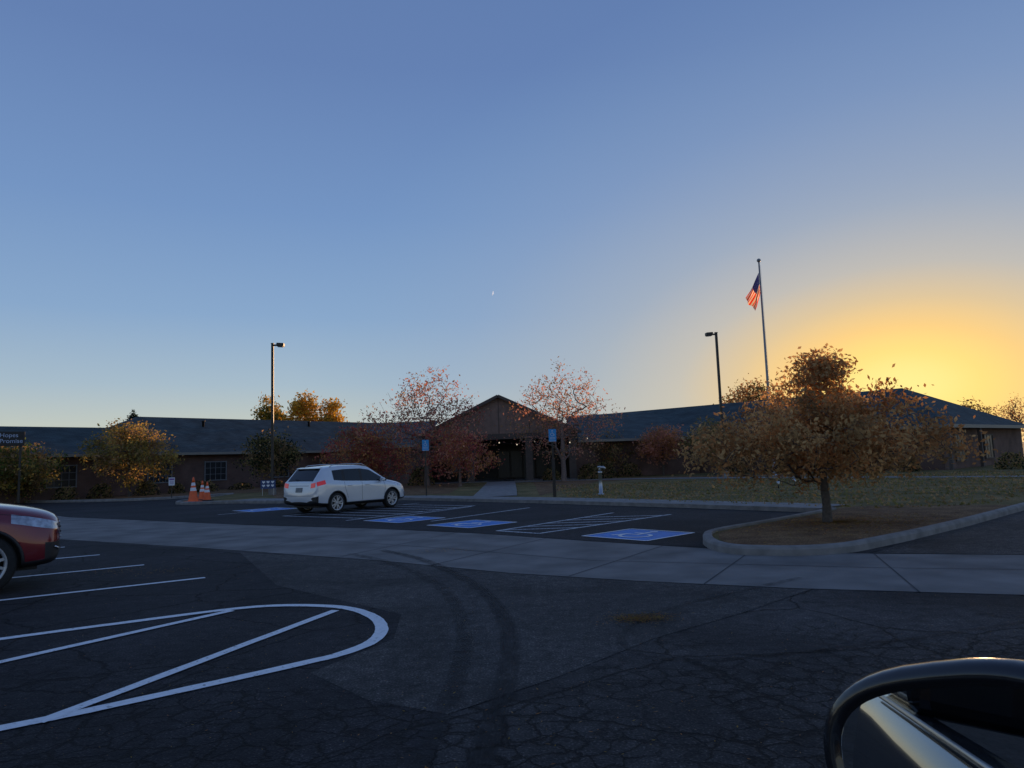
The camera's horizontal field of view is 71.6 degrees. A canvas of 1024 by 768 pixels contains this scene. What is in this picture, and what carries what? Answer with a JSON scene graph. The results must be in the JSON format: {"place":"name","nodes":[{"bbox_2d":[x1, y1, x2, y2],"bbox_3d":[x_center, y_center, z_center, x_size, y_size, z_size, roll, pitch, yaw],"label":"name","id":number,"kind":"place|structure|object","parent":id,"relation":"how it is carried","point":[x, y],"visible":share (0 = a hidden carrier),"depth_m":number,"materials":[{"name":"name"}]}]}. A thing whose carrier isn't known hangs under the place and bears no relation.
{"place":"outdoors","nodes":[
{"label":"outdoors","id":0,"kind":"place"},
{"bbox_2d":[125,410,140,419],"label":"pine tree","id":1,"kind":"object","parent":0,"point":[132,415],"visible":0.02,"depth_m":96.06,"materials":[{"name":"green plant"}]},
{"bbox_2d":[0,539,446,767],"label":"sealed asphalt","id":2,"kind":"structure","parent":0,"point":[259,728],"depth_m":5.86,"materials":[{"name":"black asphalt"}]},
{"bbox_2d":[0,503,60,588],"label":"parked suv","id":3,"kind":"object","parent":2,"relation":"on","point":[30,536],"visible":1,"depth_m":10.27,"materials":[{"name":"red paint"}]},
{"bbox_2d":[250,391,289,419],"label":"cottonwood tree","id":4,"kind":"object","parent":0,"point":[263,413],"visible":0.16,"depth_m":111.32,"materials":[{"name":"orange plant"}]},
{"bbox_2d":[281,388,322,420],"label":"cottonwood tree","id":5,"kind":"object","parent":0,"point":[302,407],"visible":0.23,"depth_m":111.75,"materials":[{"name":"orange plant"}]},
{"bbox_2d":[314,397,347,421],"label":"cottonwood tree","id":6,"kind":"object","parent":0,"point":[332,408],"visible":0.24,"depth_m":112.55,"materials":[{"name":"orange plant"}]},
{"bbox_2d":[326,421,436,449],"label":"roof","id":7,"kind":"structure","parent":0,"point":[420,431],"depth_m":62.02,"materials":[{"name":"grey"}]},
{"bbox_2d":[324,444,420,451],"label":"fascia","id":8,"kind":"structure","parent":7,"relation":"attached to","point":[382,446],"depth_m":53.07,"materials":[{"name":"brown wood"}]},
{"bbox_2d":[473,480,516,496],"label":"path","id":9,"kind":"structure","parent":0,"point":[502,488],"depth_m":36.28,"materials":[{"name":"concrete"}]},
{"bbox_2d":[430,398,571,435],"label":"gable","id":10,"kind":"structure","parent":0,"point":[492,420],"depth_m":51.01,"materials":[{"name":"brown wood"}]},
{"bbox_2d":[432,477,577,483],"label":"floor","id":11,"kind":"structure","parent":0,"point":[483,480],"depth_m":52.53,"materials":[{"name":"concrete"}]},
{"bbox_2d":[423,439,431,481],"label":"column","id":12,"kind":"structure","parent":11,"relation":"on","point":[430,468],"depth_m":50.71,"materials":[{"name":"brown brick"}]},
{"bbox_2d":[422,431,576,441],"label":"beam","id":13,"kind":"structure","parent":12,"relation":"on","point":[498,436],"depth_m":50.87,"materials":[{"name":"brown wood"}]},
{"bbox_2d":[467,440,474,481],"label":"column","id":14,"kind":"structure","parent":11,"relation":"on","point":[470,479],"depth_m":50.57,"materials":[{"name":"brown brick"}]},
{"bbox_2d":[434,437,568,480],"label":"entrance wall","id":15,"kind":"structure","parent":11,"relation":"on","point":[492,473],"depth_m":56.59,"materials":[{"name":"brown brick"}]},
{"bbox_2d":[497,447,560,450],"bbox_3d":[1.332,5.202,56.592,5.100,0.100,0.120,-2,-6,0],"label":"door head","id":16,"kind":"object","parent":15,"relation":"attached to","point":[524,449],"depth_m":56.53},
{"bbox_2d":[498,451,509,477],"bbox_3d":[-0.626,6.417,56.491,0.860,2.100,0.060,-2,-6,0],"label":"glass door","id":17,"kind":"structure","parent":16,"relation":"attached to","point":[504,470],"depth_m":56.45,"materials":[{"name":"black glass"}]},
{"bbox_2d":[511,451,522,477],"bbox_3d":[0.373,6.382,56.491,0.860,2.100,0.060,-2,-6,0],"label":"glass door","id":18,"kind":"structure","parent":16,"relation":"attached to","point":[516,463],"depth_m":56.47,"materials":[{"name":"black glass"}]},
{"bbox_2d":[523,450,534,476],"bbox_3d":[1.372,6.347,56.491,0.860,2.100,0.060,-2,-6,0],"label":"glass door","id":19,"kind":"structure","parent":16,"relation":"attached to","point":[524,453],"depth_m":56.45,"materials":[{"name":"black glass"}]},
{"bbox_2d":[536,450,547,476],"bbox_3d":[2.372,6.312,56.491,0.860,2.100,0.060,-2,-6,0],"label":"glass door","id":20,"kind":"structure","parent":16,"relation":"attached to","point":[541,462],"depth_m":56.46,"materials":[{"name":"black glass"}]},
{"bbox_2d":[548,450,559,473],"bbox_3d":[3.371,6.277,56.491,0.860,2.100,0.060,-2,-6,0],"label":"glass door","id":21,"kind":"structure","parent":16,"relation":"attached to","point":[557,465],"depth_m":56.47,"materials":[{"name":"black glass"}]},
{"bbox_2d":[525,435,533,479],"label":"column","id":22,"kind":"structure","parent":11,"relation":"on","point":[529,463],"depth_m":50.65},
{"bbox_2d":[568,434,576,478],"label":"column","id":23,"kind":"structure","parent":11,"relation":"on","point":[572,469],"depth_m":50.64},
{"bbox_2d":[0,0,1023,441],"label":"sky","id":24,"kind":"structure","parent":0,"point":[189,189],"materials":[{"name":"blue"}]},
{"bbox_2d":[13,503,1023,767],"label":"parking lot","id":25,"kind":"structure","parent":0,"point":[749,675],"depth_m":5.09,"materials":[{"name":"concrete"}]},
{"bbox_2d":[25,493,283,504],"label":"curb","id":26,"kind":"structure","parent":25,"relation":"on","point":[180,502],"depth_m":41.34,"materials":[{"name":"concrete"}]},
{"bbox_2d":[0,453,328,503],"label":"wall","id":27,"kind":"structure","parent":25,"relation":"on","point":[186,472],"depth_m":52.48,"materials":[{"name":"brick"}]},
{"bbox_2d":[47,466,75,486],"bbox_3d":[-29.292,6.016,46.119,0.040,1.400,1.750,-7,-8,37],"label":"window pane","id":28,"kind":"object","parent":27,"relation":"attached to","point":[67,478],"visible":0.57,"depth_m":46.31,"materials":[{"name":"black glass"}]},
{"bbox_2d":[108,417,135,446],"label":"roof","id":29,"kind":"structure","parent":27,"relation":"on","point":[129,420],"depth_m":56.15,"materials":[{"name":"grey"}]},
{"bbox_2d":[148,463,170,482],"bbox_3d":[-25.435,6.421,51.210,0.040,1.400,1.750,-7,-8,37],"label":"window pane","id":30,"kind":"object","parent":27,"relation":"attached to","point":[160,478],"visible":0.43,"depth_m":51.24,"materials":[{"name":"black glass"}]},
{"bbox_2d":[204,461,205,479],"bbox_3d":[-23.356,6.636,53.923,0.090,1.500,0.070,-7,-8,37],"label":"window frame","id":31,"kind":"object","parent":27,"relation":"attached to","point":[204,469],"visible":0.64,"depth_m":53.92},
{"bbox_2d":[205,462,225,479],"bbox_3d":[-22.844,6.694,54.631,0.040,1.400,1.750,-7,-8,37],"label":"window pane","id":32,"kind":"object","parent":27,"relation":"attached to","point":[219,472],"visible":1,"depth_m":54.66,"materials":[{"name":"black glass"}]},
{"bbox_2d":[119,417,421,452],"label":"roof","id":33,"kind":"structure","parent":27,"relation":"on","point":[212,435],"depth_m":59.98,"materials":[{"name":"grey"}]},
{"bbox_2d":[329,445,423,483],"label":"wall","id":34,"kind":"structure","parent":25,"relation":"on","point":[402,480],"depth_m":53.86,"materials":[{"name":"brick"}]},
{"bbox_2d":[18,498,803,546],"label":"stall asphalt","id":35,"kind":"structure","parent":25,"relation":"on","point":[699,522],"depth_m":21.36,"materials":[{"name":"grey asphalt"}]},
{"bbox_2d":[0,431,24,502],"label":"building sign","id":36,"kind":"object","parent":35,"relation":"on","point":[12,438],"visible":1,"depth_m":41.42,"materials":[{"name":"brown metal"}]},
{"bbox_2d":[235,507,296,511],"bbox_3d":[-9.733,4.953,27.970,1.869,0.006,1.869,4,-9,-45],"label":"wheelchair marking","id":37,"kind":"object","parent":35,"relation":"on","point":[264,509],"visible":0.98,"depth_m":27.95,"materials":[{"name":"blue paint"}]},
{"bbox_2d":[0,503,670,730],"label":"parking markings","id":38,"kind":"object","parent":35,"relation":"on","point":[381,628],"visible":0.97,"depth_m":6.63,"materials":[{"name":"white paint"}]},
{"bbox_2d":[284,463,404,512],"bbox_3d":[-6.075,3.806,26.362,2.200,1.716,4.526,-6,-7,35],"label":"parked suv","id":39,"kind":"object","parent":35,"relation":"on","point":[333,488],"visible":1,"depth_m":25.01,"materials":[{"name":"white paint"}]},
{"bbox_2d":[364,516,442,522],"bbox_3d":[-3.144,3.958,20.760,1.749,0.006,1.749,4,-9,-45],"label":"wheelchair marking","id":40,"kind":"object","parent":35,"relation":"on","point":[403,519],"visible":1,"depth_m":20.75,"materials":[{"name":"blue paint"}]},
{"bbox_2d":[430,520,513,527],"bbox_3d":[-1.043,3.647,18.523,1.719,0.006,1.719,4,-9,-45],"label":"wheelchair marking","id":41,"kind":"object","parent":35,"relation":"on","point":[470,524],"visible":1,"depth_m":18.50,"materials":[{"name":"blue paint"}]},
{"bbox_2d":[583,529,694,540],"bbox_3d":[2.610,3.114,14.694,1.690,0.006,1.750,3,-8,-42],"label":"wheelchair marking","id":42,"kind":"object","parent":35,"relation":"on","point":[640,535],"visible":1,"depth_m":14.65,"materials":[{"name":"blue paint"}]},
{"bbox_2d":[240,552,806,713],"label":"faded asphalt","id":43,"kind":"structure","parent":25,"relation":"on","point":[429,649],"depth_m":7.31,"materials":[{"name":"grey asphalt"}]},
{"bbox_2d":[57,516,1023,594],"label":"concrete pan","id":44,"kind":"object","parent":25,"relation":"on","point":[992,574],"visible":0.88,"depth_m":11.44,"materials":[{"name":"grey concrete"}]},
{"bbox_2d":[69,526,966,591],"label":"pan joints","id":45,"kind":"object","parent":44,"relation":"on","point":[601,560],"visible":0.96,"depth_m":10.99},
{"bbox_2d":[703,502,1023,555],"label":"curb","id":46,"kind":"structure","parent":25,"relation":"on","point":[710,541],"depth_m":11.96,"materials":[{"name":"concrete"}]},
{"bbox_2d":[718,505,1010,544],"bbox_3d":[7.444,2.912,15.256,10.293,0.001,3.298,3,-8,-42],"label":"mulch bed","id":47,"kind":"object","parent":25,"relation":"on","point":[774,536],"visible":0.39,"depth_m":14.13,"materials":[{"name":"brown soil"}]},
{"bbox_2d":[671,343,1001,522],"bbox_3d":[6.445,1.040,15.012,6.376,3.762,6.413,-2,-6,0],"label":"maple tree","id":48,"kind":"object","parent":47,"relation":"on","point":[855,435],"visible":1,"depth_m":14.32,"materials":[{"name":"orange plant"}]},
{"bbox_2d":[946,428,954,469],"bbox_3d":[26.276,3.897,42.541,0.200,2.700,0.200,3,-8,-40],"label":"porch post","id":49,"kind":"object","parent":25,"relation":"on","point":[951,466],"visible":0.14,"depth_m":42.43,"materials":[{"name":"brown wood"}]},
{"bbox_2d":[977,428,984,466],"bbox_3d":[30.764,4.162,46.515,0.200,2.700,0.200,3,-8,-40],"label":"porch post","id":50,"kind":"object","parent":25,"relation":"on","point":[981,448],"visible":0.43,"depth_m":46.45,"materials":[{"name":"brown wood"}]},
{"bbox_2d":[242,495,844,511],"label":"sidewalk","id":51,"kind":"structure","parent":0,"point":[773,506],"depth_m":23.22,"materials":[{"name":"concrete"}]},
{"bbox_2d":[422,439,428,495],"bbox_3d":[-3.970,3.859,32.703,0.310,2.600,0.084,-1,-6,-10],"label":"accessible parking sign","id":52,"kind":"object","parent":51,"relation":"on","point":[425,445],"visible":1,"depth_m":32.76,"materials":[{"name":"blue metal"}]},
{"bbox_2d":[69,462,1023,541],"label":"lawn","id":53,"kind":"structure","parent":0,"point":[526,489],"depth_m":28.58,"materials":[{"name":"green plant"}]},
{"bbox_2d":[0,437,69,502],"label":"tree","id":54,"kind":"object","parent":53,"relation":"on","point":[35,472],"visible":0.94,"depth_m":42.63,"materials":[{"name":"green plant"}]},
{"bbox_2d":[169,477,174,497],"bbox_3d":[-19.804,6.036,41.273,0.320,1.180,0.066,0,-6,-20],"label":"sign","id":55,"kind":"object","parent":53,"relation":"on","point":[171,481],"visible":1,"depth_m":41.27,"materials":[{"name":"white metal"}]},
{"bbox_2d":[184,477,198,501],"bbox_3d":[-15.728,5.206,35.004,0.621,1.215,0.621,-6,-7,36],"label":"traffic cone","id":56,"kind":"object","parent":53,"relation":"on","point":[193,496],"visible":0.9,"depth_m":34.86,"materials":[{"name":"orange plastic"}]},
{"bbox_2d":[198,481,204,499],"bbox_3d":[-16.018,5.505,36.683,0.506,0.995,0.506,-6,-7,32],"label":"traffic cone","id":57,"kind":"object","parent":53,"relation":"on","point":[201,493],"visible":0.71,"depth_m":36.56,"materials":[{"name":"orange plastic"}]},
{"bbox_2d":[200,482,213,500],"bbox_3d":[-15.420,5.424,35.885,0.506,0.945,0.506,-1,-6,-7],"label":"traffic cone","id":58,"kind":"object","parent":53,"relation":"on","point":[207,496],"visible":1,"depth_m":35.77,"materials":[{"name":"orange plastic"}]},
{"bbox_2d":[71,483,464,498],"bbox_3d":[-11.321,6.887,46.548,28.391,0.001,23.584,-7,-8,38],"label":"planting bed","id":59,"kind":"object","parent":53,"relation":"on","point":[449,488],"visible":0.27,"depth_m":44.99,"materials":[{"name":"brown soil"}]},
{"bbox_2d":[68,418,190,496],"bbox_3d":[-24.853,4.740,46.217,6.611,5.158,6.120,3,-8,-41],"label":"tree","id":60,"kind":"object","parent":59,"relation":"on","point":[128,449],"visible":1,"depth_m":45.55,"materials":[{"name":"green plant"}]},
{"bbox_2d":[51,479,284,499],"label":"shrubs","id":61,"kind":"object","parent":59,"relation":"on","point":[67,491],"visible":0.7,"depth_m":47.23,"materials":[{"name":"green plant"}]},
{"bbox_2d":[231,427,312,484],"bbox_3d":[-16.873,5.198,50.119,5.139,4.518,4.978,-2,-6,2],"label":"tree","id":62,"kind":"object","parent":59,"relation":"on","point":[286,452],"visible":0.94,"depth_m":49.62,"materials":[{"name":"green plant"}]},
{"bbox_2d":[268,343,284,494],"bbox_3d":[-13.813,1.985,41.593,0.894,8.882,0.440,-1,-6,-5],"label":"street lamp","id":63,"kind":"object","parent":59,"relation":"on","point":[270,491],"visible":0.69,"depth_m":41.55,"materials":[{"name":"metal"}]},
{"bbox_2d":[314,421,420,479],"bbox_3d":[-9.183,4.462,45.687,7.224,4.712,6.971,-4,-6,17],"label":"crabapple tree","id":64,"kind":"object","parent":59,"relation":"on","point":[362,450],"visible":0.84,"depth_m":44.97,"materials":[{"name":"red plant"}]},
{"bbox_2d":[350,366,492,485],"bbox_3d":[-5.778,2.753,47.344,9.906,8.026,10.132,-5,-7,24],"label":"crabapple tree","id":65,"kind":"object","parent":59,"relation":"on","point":[433,412],"visible":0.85,"depth_m":46.43,"materials":[{"name":"red plant"}]},
{"bbox_2d":[415,423,504,485],"bbox_3d":[-3.272,4.396,43.736,5.538,3.899,5.323,-3,-6,7],"label":"crabapple tree","id":66,"kind":"object","parent":59,"relation":"on","point":[461,454],"visible":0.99,"depth_m":43.32,"materials":[{"name":"red plant"}]},
{"bbox_2d":[261,480,275,495],"bbox_3d":[-13.705,5.839,39.857,0.800,0.870,0.030,0,-6,-15],"label":"yard sign","id":67,"kind":"object","parent":53,"relation":"on","point":[268,484],"visible":0.96,"depth_m":39.87,"materials":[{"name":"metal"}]},
{"bbox_2d":[431,443,434,480],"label":"entrance wall","id":68,"kind":"structure","parent":53,"relation":"on","point":[432,444],"depth_m":55.78,"materials":[{"name":"brown brick"}]},
{"bbox_2d":[0,473,1019,767],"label":"fallen leaves","id":69,"kind":"object","parent":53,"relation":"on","point":[642,615],"visible":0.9,"depth_m":13.24,"materials":[{"name":"orange plant"}]},
{"bbox_2d":[548,429,555,496],"bbox_3d":[1.657,3.151,28.446,0.310,2.720,0.109,-1,-6,-8],"label":"accessible parking sign","id":70,"kind":"object","parent":53,"relation":"on","point":[552,435],"visible":1,"depth_m":28.44,"materials":[{"name":"blue metal"}]},
{"bbox_2d":[597,466,605,494],"bbox_3d":[3.622,3.887,28.635,0.369,1.160,0.263,-2,-6,0],"label":"standpipe","id":71,"kind":"object","parent":53,"relation":"on","point":[600,480],"visible":0.97,"depth_m":28.58,"materials":[{"name":"metal"}]},
{"bbox_2d":[592,430,637,469],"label":"tree","id":72,"kind":"object","parent":53,"relation":"on","point":[613,449],"visible":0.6,"depth_m":52.21,"materials":[{"name":"green plant"}]},
{"bbox_2d":[575,439,699,477],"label":"wall","id":73,"kind":"structure","parent":53,"relation":"on","point":[674,466],"depth_m":53.25,"materials":[{"name":"brick"}]},
{"bbox_2d":[565,411,697,439],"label":"roof","id":74,"kind":"structure","parent":73,"relation":"on","point":[634,424],"depth_m":58.84,"materials":[{"name":"grey"}]},
{"bbox_2d":[578,437,689,441],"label":"fascia","id":75,"kind":"structure","parent":74,"relation":"attached to","point":[624,439],"depth_m":52.04,"materials":[{"name":"brown wood"}]},
{"bbox_2d":[568,388,946,438],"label":"roof","id":76,"kind":"structure","parent":73,"relation":"on","point":[687,417],"depth_m":58.75,"materials":[{"name":"grey"}]},
{"bbox_2d":[903,388,1023,424],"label":"roof","id":77,"kind":"structure","parent":76,"relation":"attached to","point":[954,410],"depth_m":50.00,"materials":[{"name":"grey"}]},
{"bbox_2d":[632,423,691,475],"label":"tree","id":78,"kind":"object","parent":53,"relation":"on","point":[660,436],"visible":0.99,"depth_m":50.70,"materials":[{"name":"red plant"}]},
{"bbox_2d":[534,473,829,494],"bbox_3d":[7.058,5.761,41.993,23.582,0.001,13.969,2,-7,-34],"label":"planting bed","id":79,"kind":"object","parent":53,"relation":"on","point":[546,487],"visible":0.56,"depth_m":43.25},
{"bbox_2d":[495,356,627,480],"bbox_3d":[3.471,2.260,46.923,8.468,8.274,8.386,-7,-8,42],"label":"crabapple tree","id":80,"kind":"object","parent":79,"relation":"on","point":[562,457],"visible":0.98,"depth_m":46.86,"materials":[{"name":"red plant"}]},
{"bbox_2d":[705,332,728,476],"bbox_3d":[12.825,1.247,44.349,0.894,9.082,0.440,-1,-6,-5],"label":"street lamp","id":81,"kind":"object","parent":79,"relation":"on","point":[707,334],"visible":0.73,"depth_m":44.50,"materials":[{"name":"metal"}]},
{"bbox_2d":[407,451,1023,485],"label":"shrubs","id":82,"kind":"object","parent":53,"relation":"on","point":[999,464],"visible":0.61,"depth_m":48.36,"materials":[{"name":"green plant"}]},
{"bbox_2d":[679,416,751,474],"bbox_3d":[13.858,4.092,48.138,4.708,4.164,4.669,0,-6,-15],"label":"tree","id":83,"kind":"object","parent":53,"relation":"on","point":[695,434],"visible":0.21,"depth_m":48.30,"materials":[{"name":"red plant"}]},
{"bbox_2d":[713,373,782,403],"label":"background tree","id":84,"kind":"object","parent":53,"relation":"on","point":[745,393],"visible":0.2,"depth_m":74.47,"materials":[{"name":"orange plant"}]},
{"bbox_2d":[757,258,776,476],"bbox_3d":[15.171,-1.084,42.294,0.400,13.120,0.400,-2,-6,0],"label":"flagpole","id":85,"kind":"object","parent":53,"relation":"on","point":[764,332],"visible":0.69,"depth_m":42.45,"materials":[{"name":"metal"}]},
{"bbox_2d":[746,273,759,309],"bbox_3d":[14.487,-5.552,42.780,0.936,2.350,0.404,-2,-6,0],"label":"flag","id":86,"kind":"object","parent":85,"relation":"attached to","point":[752,297],"visible":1,"depth_m":42.79,"materials":[{"name":"multicoloured fabric"}]},
{"bbox_2d":[552,470,1023,508],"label":"grass tufts","id":87,"kind":"object","parent":53,"relation":"on","point":[846,489],"visible":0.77,"depth_m":27.15,"materials":[{"name":"green plant"}]},
{"bbox_2d":[699,428,944,472],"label":"wall","id":88,"kind":"structure","parent":53,"relation":"on","point":[926,465],"depth_m":43.99,"materials":[{"name":"brick"}]},
{"bbox_2d":[942,428,1023,469],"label":"wall","id":89,"kind":"structure","parent":53,"relation":"on","point":[1007,439],"depth_m":50.33,"materials":[{"name":"brick"}]},
{"bbox_2d":[956,435,965,459],"bbox_3d":[28.459,4.037,45.054,1.900,1.600,0.040,3,-8,-41],"label":"window pane","id":90,"kind":"object","parent":89,"relation":"attached to","point":[963,453],"visible":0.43,"depth_m":45.04,"materials":[{"name":"grey glass"}]},
{"bbox_2d":[983,435,986,457],"bbox_3d":[32.250,4.258,48.384,0.070,1.700,0.090,3,-8,-41],"label":"window frame","id":91,"kind":"object","parent":89,"relation":"attached to","point":[984,446],"visible":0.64,"depth_m":48.36,"materials":[{"name":"brown wood"}]},
{"bbox_2d":[985,435,993,457],"bbox_3d":[32.947,4.302,49.028,1.900,1.600,0.040,3,-8,-41],"label":"window pane","id":92,"kind":"object","parent":89,"relation":"attached to","point":[989,440],"visible":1,"depth_m":49.12,"materials":[{"name":"grey glass"}]},
{"bbox_2d":[518,475,1023,481],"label":"path","id":93,"kind":"structure","parent":0,"point":[765,477],"depth_m":42.62,"materials":[{"name":"concrete"}]},
{"bbox_2d":[824,658,1023,767],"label":"side mirror","id":94,"kind":"object","parent":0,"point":[961,713],"visible":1,"depth_m":0.69,"materials":[{"name":"black plastic"},{"name":"mirror glass"}]},
{"bbox_2d":[874,511,1023,553],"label":"drive asphalt","id":95,"kind":"structure","parent":0,"point":[1003,535],"depth_m":12.02,"materials":[{"name":"grey asphalt"}]},
{"bbox_2d":[958,396,1001,415],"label":"background tree","id":96,"kind":"object","parent":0,"point":[977,406],"visible":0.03,"depth_m":95.16,"materials":[{"name":"orange plant"}]},
{"bbox_2d":[989,396,1023,439],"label":"background tree","id":97,"kind":"object","parent":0,"point":[1012,416],"visible":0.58,"depth_m":93.81,"materials":[{"name":"orange plant"}]},
{"bbox_3d":[-3.881,3.471,61.793,5.900,2.800,22.400,-2,-6,0],"label":"roof","id":98,"kind":"object","parent":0,"visible":0},
{"bbox_2d":[416,395,497,437],"bbox_3d":[-3.921,2.338,50.630,6.531,0.200,0.050,-27,-5,-3],"label":"rake board","id":99,"kind":"object","parent":98,"relation":"attached to","point":[482,403],"visible":0.71,"depth_m":50.66,"materials":[{"name":"brown wood"}]},
{"bbox_3d":[2.015,3.265,61.793,5.900,2.800,22.400,-2,-6,0],"label":"roof","id":100,"kind":"object","parent":98,"relation":"attached to","visible":0},
{"bbox_2d":[498,395,581,432],"bbox_3d":[1.976,2.132,50.630,6.531,0.200,0.050,23,-5,3],"label":"rake board","id":101,"kind":"object","parent":100,"relation":"attached to","point":[521,405],"visible":0.71,"depth_m":50.65,"materials":[{"name":"brown wood"}]},
{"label":"roof","id":102,"kind":"object","parent":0,"visible":0},
{"bbox_2d":[0,426,122,453],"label":"roof","id":103,"kind":"structure","parent":102,"relation":"attached to","point":[66,440],"depth_m":48.25,"materials":[{"name":"grey"}]},
{"label":"soffit","id":104,"kind":"object","parent":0,"visible":0},
{"bbox_2d":[2,451,328,457],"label":"fascia","id":105,"kind":"structure","parent":104,"relation":"attached to","point":[182,453],"depth_m":52.90,"materials":[{"name":"brown wood"}]},
{"label":"soffit","id":106,"kind":"object","parent":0,"visible":0},
{"bbox_2d":[892,424,947,429],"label":"fascia","id":107,"kind":"structure","parent":106,"relation":"attached to","point":[921,426],"depth_m":43.47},
{"label":"soffit","id":108,"kind":"object","parent":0,"visible":0},
{"bbox_2d":[949,424,1023,427],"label":"fascia","id":109,"kind":"structure","parent":108,"relation":"attached to","point":[987,426],"depth_m":47.16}
]}

